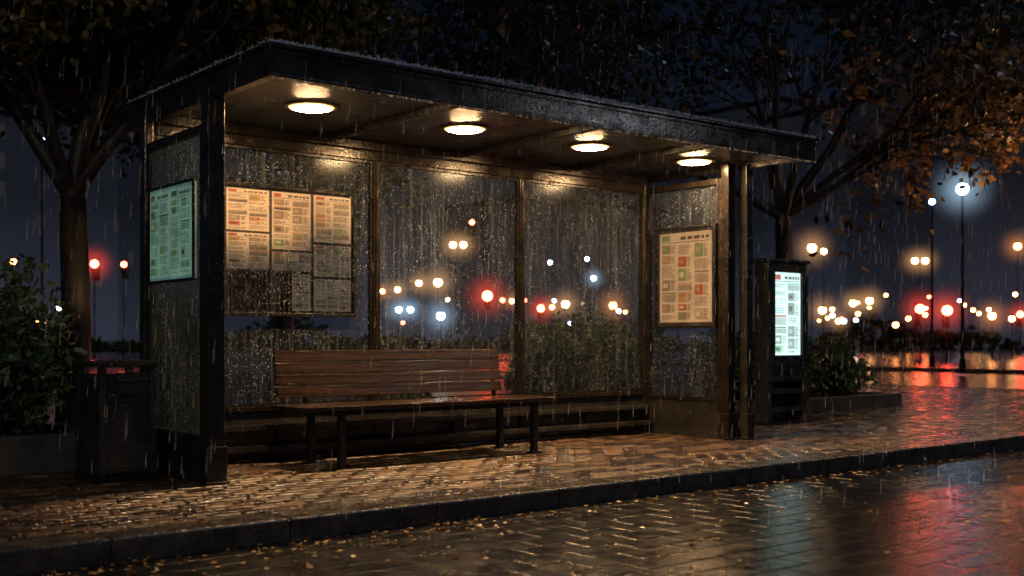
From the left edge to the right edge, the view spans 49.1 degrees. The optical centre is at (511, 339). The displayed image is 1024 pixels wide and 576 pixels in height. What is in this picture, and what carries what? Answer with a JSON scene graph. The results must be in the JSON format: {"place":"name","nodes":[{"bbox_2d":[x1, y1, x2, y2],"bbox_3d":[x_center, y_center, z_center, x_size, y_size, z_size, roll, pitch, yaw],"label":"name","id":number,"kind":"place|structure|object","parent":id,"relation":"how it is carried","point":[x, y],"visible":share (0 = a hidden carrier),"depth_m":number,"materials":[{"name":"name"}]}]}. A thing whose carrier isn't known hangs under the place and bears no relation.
{"place":"outdoors","nodes":[
{"label":"outdoors","id":0,"kind":"place"},
{"bbox_2d":[2,0,919,188],"label":"sky","id":1,"kind":"structure","parent":0,"point":[818,40],"materials":[{"name":"black"}]},
{"bbox_2d":[0,370,1023,541],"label":"pavement","id":2,"kind":"structure","parent":0,"point":[39,505],"depth_m":8.94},
{"bbox_2d":[0,419,74,476],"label":"planter","id":3,"kind":"object","parent":2,"relation":"on","point":[49,447],"visible":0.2,"depth_m":8.39,"materials":[{"name":"concrete"}]},
{"bbox_2d":[0,287,74,435],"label":"bush","id":4,"kind":"object","parent":3,"relation":"in","point":[18,369],"visible":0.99,"depth_m":8.62,"materials":[{"name":"green plant"}]},
{"bbox_2d":[0,254,88,428],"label":"bush","id":5,"kind":"object","parent":3,"relation":"in","point":[22,292],"visible":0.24,"depth_m":9.71,"materials":[{"name":"green plant"}]},
{"bbox_2d":[73,359,158,483],"bbox_3d":[-2.851,0.575,8.069,0.440,0.850,0.530,0,0,-39],"label":"litter bin","id":6,"kind":"object","parent":2,"relation":"on","point":[115,427],"visible":1,"depth_m":7.91,"materials":[{"name":"metal"}]},
{"bbox_2d":[0,0,434,424],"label":"tree","id":7,"kind":"object","parent":2,"relation":"on","point":[52,32],"visible":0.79,"depth_m":10.63,"materials":[{"name":"brown plant"}]},
{"bbox_2d":[0,0,729,391],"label":"tree","id":8,"kind":"object","parent":2,"relation":"on","point":[284,324],"visible":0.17,"depth_m":21.31,"materials":[{"name":"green plant"}]},
{"bbox_2d":[271,349,557,469],"bbox_3d":[-0.801,0.546,9.457,2.540,0.908,0.732,0,0,-39],"label":"bench","id":9,"kind":"object","parent":2,"relation":"on","point":[297,379],"visible":1,"depth_m":9.45,"materials":[{"name":"brown wood"}]},
{"bbox_2d":[124,41,818,484],"bbox_3d":[-0.116,-0.455,9.833,5.822,2.910,2.515,0,0,-39],"label":"bus shelter","id":10,"kind":"object","parent":2,"relation":"on","point":[298,101],"visible":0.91,"depth_m":9.32,"materials":[{"name":"metal"}]},
{"bbox_2d":[147,178,194,283],"bbox_3d":[-2.515,-0.780,8.253,0.018,0.724,0.844,0,0,-39],"label":"backlit timetable","id":11,"kind":"object","parent":10,"relation":"attached to","point":[172,232],"visible":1,"depth_m":8.22,"materials":[{"name":"teal plastic"}]},
{"bbox_2d":[225,181,356,316],"bbox_3d":[-1.845,-0.730,9.367,1.250,1.080,0.045,0,0,-39],"label":"notice board","id":12,"kind":"object","parent":10,"relation":"attached to","point":[291,251],"visible":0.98,"depth_m":9.36,"materials":[{"name":"beige paper"}]},
{"bbox_2d":[654,223,717,328],"bbox_3d":[1.790,-0.640,11.596,0.045,1.056,0.836,0,0,-39],"label":"timetable poster","id":13,"kind":"object","parent":10,"relation":"attached to","point":[685,276],"visible":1,"depth_m":11.58,"materials":[{"name":"beige paper"}]},
{"bbox_2d":[735,405,738,412],"bbox_3d":[0.321,0.925,13.185,5.400,0.170,2.000,0,0,-39],"label":"planter","id":14,"kind":"object","parent":2,"relation":"on","point":[736,408],"visible":0.08,"depth_m":13.92,"materials":[{"name":"concrete"}]},
{"bbox_2d":[347,337,432,399],"bbox_3d":[-1.245,0.467,11.243,0.908,0.981,0.976,0,0,-5],"label":"bush","id":15,"kind":"object","parent":14,"relation":"in","point":[396,346],"visible":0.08,"depth_m":11.14,"materials":[{"name":"green plant"}]},
{"bbox_2d":[500,319,577,392],"bbox_3d":[0.273,0.372,12.307,0.890,1.182,0.928,0,0,10],"label":"bush","id":16,"kind":"object","parent":14,"relation":"in","point":[538,374],"visible":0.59,"depth_m":12.16,"materials":[{"name":"green plant"}]},
{"bbox_2d":[546,298,629,390],"bbox_3d":[0.776,0.236,12.811,1.129,1.412,1.109,0,0,3],"label":"bush","id":17,"kind":"object","parent":14,"relation":"in","point":[586,350],"visible":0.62,"depth_m":12.62,"materials":[{"name":"green plant"}]},
{"bbox_2d":[594,322,664,393],"bbox_3d":[1.291,0.381,13.195,1.062,1.176,0.779,0,0,-39],"label":"bush","id":18,"kind":"object","parent":14,"relation":"in","point":[630,361],"visible":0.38,"depth_m":13.05,"materials":[{"name":"green plant"}]},
{"bbox_2d":[660,391,901,412],"bbox_3d":[3.781,0.905,16.340,3.450,0.210,2.100,0,0,-39],"label":"planter","id":19,"kind":"object","parent":2,"relation":"on","point":[866,400],"visible":0.3,"depth_m":15.93,"materials":[{"name":"concrete"}]},
{"bbox_2d":[340,0,1023,271],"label":"tree","id":20,"kind":"object","parent":19,"relation":"in","point":[980,77],"visible":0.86,"depth_m":16.57,"materials":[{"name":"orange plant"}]},
{"bbox_2d":[684,328,738,396],"bbox_3d":[3.065,0.322,16.305,1.406,1.196,1.060,0,0,-39],"label":"bush","id":21,"kind":"object","parent":19,"relation":"in","point":[708,372],"visible":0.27,"depth_m":16.14,"materials":[{"name":"green plant"}]},
{"bbox_2d":[714,320,754,400],"bbox_3d":[3.292,0.303,15.302,1.084,1.213,1.175,0,0,10],"label":"bush","id":22,"kind":"object","parent":19,"relation":"in","point":[737,372],"visible":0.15,"depth_m":15.11,"materials":[{"name":"green plant"}]},
{"bbox_2d":[807,336,832,397],"bbox_3d":[3.956,0.304,15.882,1.185,1.233,1.162,0,0,-39],"label":"bush","id":23,"kind":"object","parent":19,"relation":"in","point":[812,365],"visible":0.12,"depth_m":15.65,"materials":[{"name":"green plant"}]},
{"bbox_2d":[808,328,879,396],"bbox_3d":[4.669,0.387,16.548,1.376,1.100,1.344,0,0,-39],"label":"bush","id":24,"kind":"object","parent":19,"relation":"in","point":[840,363],"visible":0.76,"depth_m":16.36,"materials":[{"name":"green plant"}]},
{"bbox_2d":[753,258,811,424],"bbox_3d":[3.209,0.028,13.352,0.840,1.945,0.260,0,0,-39],"label":"information kiosk","id":25,"kind":"object","parent":2,"relation":"on","point":[781,337],"visible":0.98,"depth_m":13.23,"materials":[{"name":"metal"}]},
{"bbox_2d":[17,351,1023,575],"bbox_3d":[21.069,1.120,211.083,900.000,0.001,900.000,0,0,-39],"label":"road","id":26,"kind":"structure","parent":0,"point":[834,535],"depth_m":6.40,"materials":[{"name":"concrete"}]},
{"bbox_2d":[41,138,43,335],"bbox_3d":[-18.855,-3.568,45.000,0.203,9.136,0.203,0,0,28],"label":"street lamp","id":27,"kind":"object","parent":26,"relation":"on","point":[42,230],"visible":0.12,"depth_m":44.96,"materials":[{"name":"black metal"}]},
{"bbox_2d":[0,104,117,344],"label":"apartment building","id":28,"kind":"structure","parent":26,"relation":"on","point":[20,198],"depth_m":118.64,"materials":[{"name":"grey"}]},
{"bbox_2d":[90,258,99,359],"bbox_3d":[-18.615,-1.775,50.000,2.380,5.550,2.380,0,0,-39],"label":"traffic light","id":29,"kind":"object","parent":26,"relation":"on","point":[95,269],"visible":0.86,"depth_m":49.98,"materials":[{"name":"black metal"}]},
{"bbox_2d":[121,259,128,357],"bbox_3d":[-20.746,-1.640,60.079,0.401,5.280,0.384,0,0,-39],"label":"traffic light","id":30,"kind":"object","parent":26,"relation":"on","point":[124,268],"visible":1,"depth_m":59.99,"materials":[{"name":"black metal"}]},
{"bbox_2d":[11,87,255,341],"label":"apartment building","id":31,"kind":"structure","parent":26,"relation":"on","point":[129,217],"depth_m":131.98,"materials":[{"name":"grey"}]},
{"bbox_2d":[225,170,363,346],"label":"apartment building","id":32,"kind":"structure","parent":26,"relation":"on","point":[350,327],"depth_m":145.48,"materials":[{"name":"grey"}]},
{"bbox_2d":[310,157,527,345],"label":"apartment building","id":33,"kind":"structure","parent":26,"relation":"on","point":[423,303],"depth_m":149.91,"materials":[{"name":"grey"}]},
{"bbox_2d":[450,239,466,348],"bbox_3d":[-2.880,-2.663,60.000,3.058,7.325,2.555,0,0,-6],"label":"street lamp","id":34,"kind":"object","parent":26,"relation":"on","point":[462,244],"visible":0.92,"depth_m":59.98,"materials":[{"name":"black metal"}]},
{"bbox_2d":[0,358,1023,575],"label":"kerb","id":35,"kind":"structure","parent":26,"relation":"on","point":[36,555],"depth_m":6.90,"materials":[{"name":"concrete"}]},
{"bbox_2d":[0,417,1023,575],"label":"fallen leaves","id":36,"kind":"object","parent":26,"relation":"on","point":[308,565],"visible":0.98,"depth_m":6.36,"materials":[{"name":"orange plant"}]},
{"bbox_2d":[39,310,1023,351],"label":"distant shrubbery","id":37,"kind":"object","parent":26,"relation":"on","point":[248,336],"visible":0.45,"depth_m":102.34,"materials":[{"name":"green plant"}]},
{"bbox_2d":[445,186,666,346],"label":"apartment building","id":38,"kind":"structure","parent":26,"relation":"on","point":[547,283],"depth_m":142.61,"materials":[{"name":"grey"}]},
{"bbox_2d":[559,179,680,337],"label":"apartment building","id":39,"kind":"structure","parent":26,"relation":"on","point":[664,200],"depth_m":159.83,"materials":[{"name":"grey"}]},
{"bbox_2d":[681,93,821,344],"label":"apartment building","id":40,"kind":"structure","parent":26,"relation":"on","point":[702,214],"depth_m":142.04,"materials":[{"name":"grey"}]},
{"bbox_2d":[766,93,891,343],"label":"apartment building","id":41,"kind":"structure","parent":26,"relation":"on","point":[807,230],"depth_m":123.53,"materials":[{"name":"grey"}]},
{"bbox_2d":[847,0,1023,348],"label":"apartment building","id":42,"kind":"structure","parent":26,"relation":"on","point":[898,277],"depth_m":116.43,"materials":[{"name":"grey"}]},
{"bbox_2d":[956,181,968,370],"bbox_3d":[14.056,-2.520,35.000,2.700,7.040,2.700,0,0,-39],"label":"street lamp","id":43,"kind":"object","parent":26,"relation":"on","point":[962,359],"visible":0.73,"depth_m":34.96,"materials":[{"name":"black metal"}]},
{"bbox_2d":[932,79,1023,349],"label":"apartment building","id":44,"kind":"structure","parent":26,"relation":"on","point":[993,231],"depth_m":105.98,"materials":[{"name":"grey"}]},
{"bbox_2d":[96,347,1023,369],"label":"pavement","id":45,"kind":"structure","parent":0,"point":[983,359],"depth_m":61.29,"materials":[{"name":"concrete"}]},
{"bbox_2d":[380,287,384,345],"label":"street lamp","id":46,"kind":"object","parent":45,"relation":"on","point":[382,291],"visible":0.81,"depth_m":89.98,"materials":[{"name":"black metal"}]},
{"bbox_2d":[395,285,399,343],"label":"street lamp","id":47,"kind":"object","parent":45,"relation":"on","point":[397,289],"visible":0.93,"depth_m":89.97,"materials":[{"name":"black metal"}]},
{"bbox_2d":[396,305,401,349],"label":"street lamp","id":48,"kind":"object","parent":45,"relation":"on","point":[398,309],"visible":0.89,"depth_m":69.98,"materials":[{"name":"black metal"}]},
{"bbox_2d":[408,305,412,349],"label":"street lamp","id":49,"kind":"object","parent":45,"relation":"on","point":[410,309],"visible":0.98,"depth_m":69.98,"materials":[{"name":"black metal"}]},
{"bbox_2d":[416,279,421,349],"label":"street lamp","id":50,"kind":"object","parent":45,"relation":"on","point":[418,282],"visible":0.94,"depth_m":79.88,"materials":[{"name":"black metal"}]},
{"bbox_2d":[434,277,441,349],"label":"street lamp","id":51,"kind":"object","parent":45,"relation":"on","point":[437,281],"visible":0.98,"depth_m":79.82,"materials":[{"name":"black metal"}]},
{"bbox_2d":[437,310,444,349],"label":"street lamp","id":52,"kind":"object","parent":45,"relation":"on","point":[440,315],"visible":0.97,"depth_m":69.89,"materials":[{"name":"black metal"}]},
{"bbox_2d":[446,297,448,348],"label":"street lamp","id":53,"kind":"object","parent":45,"relation":"on","point":[447,299],"visible":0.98,"depth_m":95.03,"materials":[{"name":"black metal"}]},
{"bbox_2d":[468,217,475,348],"bbox_3d":[-2.127,-2.765,60.093,0.381,7.530,0.364,0,0,-39],"label":"traffic light","id":54,"kind":"object","parent":45,"relation":"on","point":[471,227],"visible":0.89,"depth_m":60.00,"materials":[{"name":"black metal"}]},
{"bbox_2d":[483,291,491,348],"bbox_3d":[-1.320,-1.565,60.000,3.640,5.130,3.640,0,0,-39],"label":"traffic light","id":55,"kind":"object","parent":45,"relation":"on","point":[487,296],"visible":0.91,"depth_m":59.97,"materials":[{"name":"black metal"}]},
{"bbox_2d":[500,297,504,351],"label":"street lamp","id":56,"kind":"object","parent":45,"relation":"on","point":[502,300],"visible":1,"depth_m":88.47,"materials":[{"name":"black metal"}]},
{"bbox_2d":[538,304,543,337],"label":"traffic light","id":57,"kind":"object","parent":45,"relation":"on","point":[540,311],"visible":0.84,"depth_m":79.98,"materials":[{"name":"black metal"}]},
{"bbox_2d":[553,298,555,339],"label":"street lamp","id":58,"kind":"object","parent":45,"relation":"on","point":[554,300],"visible":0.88,"depth_m":93.94,"materials":[{"name":"black metal"}]},
{"bbox_2d":[562,298,568,332],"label":"street lamp","id":59,"kind":"object","parent":45,"relation":"on","point":[565,303],"visible":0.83,"depth_m":79.88,"materials":[{"name":"black metal"}]},
{"bbox_2d":[591,274,595,329],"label":"street lamp","id":60,"kind":"object","parent":45,"relation":"on","point":[593,276],"visible":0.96,"depth_m":89.98,"materials":[{"name":"black metal"}]},
{"bbox_2d":[610,301,615,308],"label":"street lamp","id":61,"kind":"object","parent":45,"relation":"on","point":[612,304],"visible":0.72,"depth_m":79.82,"materials":[{"name":"black metal"}]},
{"bbox_2d":[808,242,815,356],"bbox_3d":[16.050,-2.765,60.000,3.300,7.530,3.300,0,0,-39],"label":"street lamp","id":62,"kind":"object","parent":45,"relation":"on","point":[811,247],"visible":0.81,"depth_m":59.98,"materials":[{"name":"black metal"}]},
{"bbox_2d":[819,304,825,344],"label":"street lamp","id":63,"kind":"object","parent":45,"relation":"on","point":[821,309],"visible":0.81,"depth_m":69.93,"materials":[{"name":"black metal"}]},
{"bbox_2d":[821,247,826,343],"bbox_3d":[16.680,-1.978,60.000,0.315,5.955,0.315,0,0,-39],"label":"street lamp","id":64,"kind":"object","parent":45,"relation":"on","point":[823,251],"visible":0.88,"depth_m":59.98,"materials":[{"name":"black metal"}]},
{"bbox_2d":[826,315,828,351],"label":"street lamp","id":65,"kind":"object","parent":45,"relation":"on","point":[827,317],"visible":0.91,"depth_m":85.43,"materials":[{"name":"black metal"}]},
{"bbox_2d":[830,306,833,344],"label":"street lamp","id":66,"kind":"object","parent":45,"relation":"on","point":[832,308],"visible":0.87,"depth_m":88.95,"materials":[{"name":"black metal"}]},
{"bbox_2d":[836,317,840,346],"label":"street lamp","id":67,"kind":"object","parent":45,"relation":"on","point":[838,320],"visible":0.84,"depth_m":79.97,"materials":[{"name":"black metal"}]},
{"bbox_2d":[850,299,855,349],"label":"street lamp","id":68,"kind":"object","parent":45,"relation":"on","point":[852,302],"visible":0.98,"depth_m":79.86,"materials":[{"name":"black metal"}]},
{"bbox_2d":[866,295,872,352],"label":"street lamp","id":69,"kind":"object","parent":45,"relation":"on","point":[869,300],"visible":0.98,"depth_m":79.98,"materials":[{"name":"black metal"}]},
{"bbox_2d":[893,320,897,354],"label":"street lamp","id":70,"kind":"object","parent":45,"relation":"on","point":[895,323],"visible":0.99,"depth_m":69.95,"materials":[{"name":"black metal"}]},
{"bbox_2d":[906,315,910,351],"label":"street lamp","id":71,"kind":"object","parent":45,"relation":"on","point":[908,318],"visible":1,"depth_m":89.26,"materials":[{"name":"black metal"}]},
{"bbox_2d":[915,303,923,361],"bbox_3d":[18.190,-0.840,50.000,2.660,3.680,2.660,0,0,-39],"label":"traffic light","id":72,"kind":"object","parent":45,"relation":"on","point":[919,309],"visible":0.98,"depth_m":49.99,"materials":[{"name":"black metal"}]},
{"bbox_2d":[911,256,927,302],"bbox_3d":[21.828,-2.200,60.000,2.911,6.400,2.408,0,0,-6],"label":"street lamp","id":73,"kind":"object","parent":45,"relation":"on","point":[915,260],"visible":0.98,"depth_m":59.91,"materials":[{"name":"black metal"}]},
{"bbox_2d":[923,312,926,351],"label":"street lamp","id":74,"kind":"object","parent":45,"relation":"on","point":[924,314],"visible":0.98,"depth_m":86.89,"materials":[{"name":"black metal"}]},
{"bbox_2d":[929,198,934,365],"bbox_3d":[15.729,-2.160,42.000,0.207,6.320,0.207,0,0,-19],"label":"street lamp","id":75,"kind":"object","parent":45,"relation":"on","point":[932,356],"visible":0.88,"depth_m":41.96,"materials":[{"name":"black metal"}]},
{"bbox_2d":[942,304,951,361],"bbox_3d":[19.400,-0.875,50.000,2.940,3.750,2.940,0,0,-39],"label":"traffic light","id":76,"kind":"object","parent":45,"relation":"on","point":[946,310],"visible":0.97,"depth_m":49.98,"materials":[{"name":"black metal"}]},
{"bbox_2d":[958,298,960,351],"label":"street lamp","id":77,"kind":"object","parent":45,"relation":"on","point":[959,300],"visible":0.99,"depth_m":89.58,"materials":[{"name":"black metal"}]},
{"bbox_2d":[964,302,965,350],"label":"street lamp","id":78,"kind":"object","parent":45,"relation":"on","point":[964,325],"visible":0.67,"depth_m":93.31,"materials":[{"name":"black metal"}]},
{"bbox_2d":[988,311,995,357],"bbox_3d":[25.680,-0.838,60.000,2.850,3.675,2.850,0,0,-39],"label":"street lamp","id":79,"kind":"object","parent":45,"relation":"on","point":[991,315],"visible":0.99,"depth_m":59.95,"materials":[{"name":"black metal"}]},
{"bbox_2d":[1009,315,1014,357],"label":"street lamp","id":80,"kind":"object","parent":45,"relation":"on","point":[1011,318],"visible":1,"depth_m":59.97,"materials":[{"name":"black metal"}]},
{"bbox_2d":[1013,291,1016,351],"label":"street lamp","id":81,"kind":"object","parent":45,"relation":"on","point":[1015,294],"visible":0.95,"depth_m":89.70,"materials":[{"name":"black metal"}]},
{"bbox_2d":[1014,241,1020,354],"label":"street lamp","id":82,"kind":"object","parent":45,"relation":"on","point":[1017,245],"visible":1,"depth_m":69.98,"materials":[{"name":"black metal"}]},
{"bbox_2d":[1016,310,1022,354],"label":"traffic light","id":83,"kind":"object","parent":45,"relation":"on","point":[1019,314],"visible":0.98,"depth_m":69.98,"materials":[{"name":"black metal"}]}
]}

